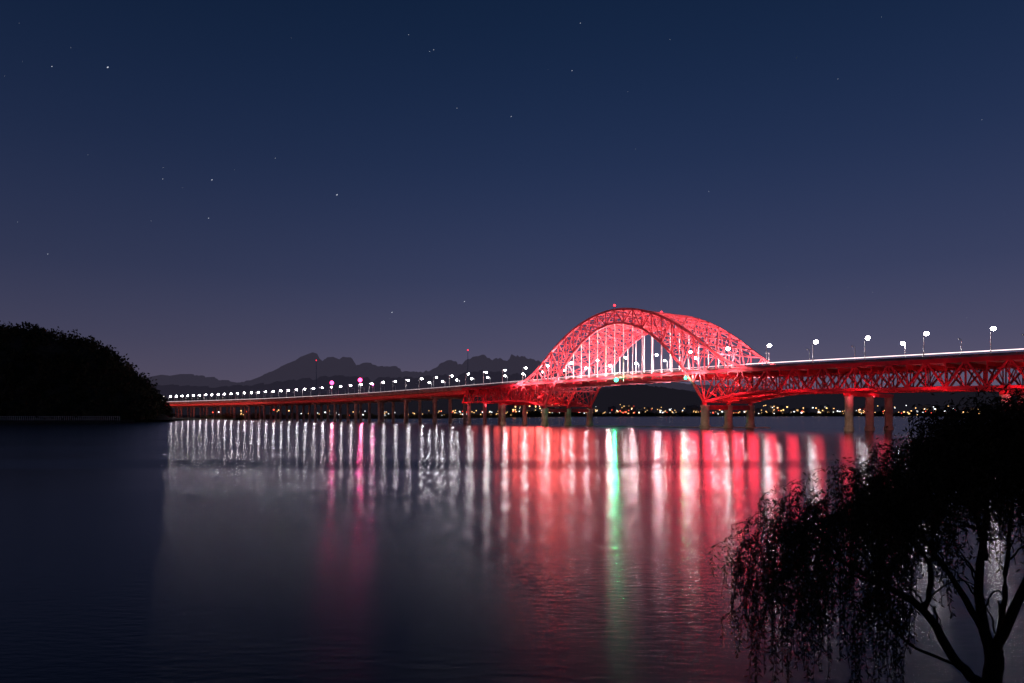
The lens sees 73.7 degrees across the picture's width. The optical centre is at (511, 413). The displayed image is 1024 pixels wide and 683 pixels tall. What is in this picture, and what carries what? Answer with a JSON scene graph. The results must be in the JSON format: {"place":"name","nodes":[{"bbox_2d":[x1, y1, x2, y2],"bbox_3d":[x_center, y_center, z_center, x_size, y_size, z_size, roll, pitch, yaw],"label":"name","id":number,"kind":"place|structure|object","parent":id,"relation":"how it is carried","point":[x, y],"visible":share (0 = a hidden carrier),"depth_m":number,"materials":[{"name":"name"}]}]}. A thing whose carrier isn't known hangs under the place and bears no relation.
{"place":"outdoors","nodes":[
{"label":"outdoors","id":0,"kind":"place"},
{"bbox_2d":[0,420,134,421],"bbox_3d":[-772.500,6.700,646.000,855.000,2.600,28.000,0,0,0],"label":"shoreline","id":1,"kind":"structure","parent":0,"point":[67,421],"depth_m":632.99,"materials":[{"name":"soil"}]},
{"bbox_2d":[0,416,119,420],"bbox_3d":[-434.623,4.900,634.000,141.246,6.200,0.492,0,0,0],"label":"riverside fence","id":2,"kind":"object","parent":1,"relation":"on","point":[62,417],"visible":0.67,"depth_m":633.88,"materials":[{"name":"metal"}]},
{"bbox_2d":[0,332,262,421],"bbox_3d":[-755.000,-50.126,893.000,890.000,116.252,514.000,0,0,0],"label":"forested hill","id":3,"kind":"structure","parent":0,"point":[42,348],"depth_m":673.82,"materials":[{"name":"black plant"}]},
{"bbox_2d":[0,321,175,421],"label":"hillside trees","id":4,"kind":"object","parent":3,"relation":"on","point":[154,403],"visible":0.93,"depth_m":670.73,"materials":[{"name":"black plant"}]},
{"bbox_2d":[152,370,725,398],"bbox_3d":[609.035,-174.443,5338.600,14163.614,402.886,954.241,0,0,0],"label":"foothills","id":5,"kind":"structure","parent":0,"point":[291,386],"depth_m":5476.52,"materials":[{"name":"black"}]},
{"bbox_2d":[145,352,768,392],"bbox_3d":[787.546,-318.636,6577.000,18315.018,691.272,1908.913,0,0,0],"label":"mountain range","id":6,"kind":"structure","parent":0,"point":[304,366],"depth_m":6898.66,"materials":[{"name":"grey stone"}]},
{"bbox_2d":[152,415,817,420],"bbox_3d":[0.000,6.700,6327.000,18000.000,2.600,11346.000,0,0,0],"label":"shore ground","id":7,"kind":"structure","parent":0,"point":[202,418],"depth_m":1237.04,"materials":[{"name":"soil"}]},
{"bbox_2d":[316,360,316,396],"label":"radio mast","id":8,"kind":"object","parent":7,"relation":"on","point":[316,379],"visible":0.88,"depth_m":2999.45,"materials":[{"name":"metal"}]},
{"bbox_2d":[200,412,517,417],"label":"riverside trees","id":9,"kind":"object","parent":7,"relation":"on","point":[227,415],"visible":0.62,"depth_m":1003.43,"materials":[{"name":"black plant"}]},
{"bbox_2d":[212,404,992,415],"bbox_3d":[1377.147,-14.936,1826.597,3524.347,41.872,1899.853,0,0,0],"label":"distant city","id":10,"kind":"object","parent":7,"relation":"on","point":[773,408],"visible":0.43,"depth_m":2242.79},
{"bbox_2d":[506,409,973,416],"bbox_3d":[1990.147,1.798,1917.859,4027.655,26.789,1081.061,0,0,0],"label":"shore trees","id":11,"kind":"object","parent":7,"relation":"on","point":[536,413],"visible":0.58,"depth_m":1951.32,"materials":[{"name":"black plant"}]},
{"bbox_2d":[0,416,1023,682],"bbox_3d":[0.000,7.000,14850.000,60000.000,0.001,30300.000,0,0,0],"label":"river water","id":12,"kind":"structure","parent":0,"point":[512,550],"depth_m":34.27,"materials":[{"name":"blue liquid"}]},
{"bbox_2d":[167,308,1023,430],"bbox_3d":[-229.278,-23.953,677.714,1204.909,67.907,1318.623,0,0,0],"label":"arch bridge","id":13,"kind":"structure","parent":12,"relation":"in","point":[979,364],"depth_m":354.56,"materials":[{"name":"metal"}]},
{"bbox_2d":[172,348,1023,401],"bbox_3d":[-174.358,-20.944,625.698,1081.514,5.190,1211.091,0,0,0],"label":"traffic light trails","id":14,"kind":"object","parent":13,"relation":"on","point":[744,364],"visible":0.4,"depth_m":288.08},
{"bbox_2d":[766,344,770,364],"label":"street lamp","id":15,"kind":"object","parent":13,"relation":"on","point":[769,345],"visible":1,"depth_m":305.38,"materials":[{"name":"metal"}]},
{"bbox_2d":[864,336,869,359],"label":"street lamp","id":16,"kind":"object","parent":13,"relation":"on","point":[867,338],"visible":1,"depth_m":272.12,"materials":[{"name":"metal"}]},
{"bbox_2d":[923,332,928,356],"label":"street lamp","id":17,"kind":"object","parent":13,"relation":"on","point":[926,333],"visible":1,"depth_m":255.30,"materials":[{"name":"metal"}]},
{"bbox_2d":[990,327,995,352],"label":"street lamp","id":18,"kind":"object","parent":13,"relation":"on","point":[992,328],"visible":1,"depth_m":238.62,"materials":[{"name":"metal"}]},
{"bbox_2d":[0,0,1023,389],"label":"sky","id":19,"kind":"structure","parent":0,"point":[547,166],"materials":[{"name":"blue"}]},
{"bbox_2d":[163,384,1016,414],"bbox_3d":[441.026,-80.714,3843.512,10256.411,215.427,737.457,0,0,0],"label":"hills","id":20,"kind":"structure","parent":0,"point":[638,396],"depth_m":3785.75,"materials":[{"name":"black"}]},
{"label":"river bank ground","id":21,"kind":"structure","parent":0,"visible":0},
{"bbox_2d":[709,381,1023,682],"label":"willow tree","id":22,"kind":"object","parent":21,"relation":"on","point":[969,461],"visible":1,"depth_m":13.57,"materials":[{"name":"black plant"}]}
]}

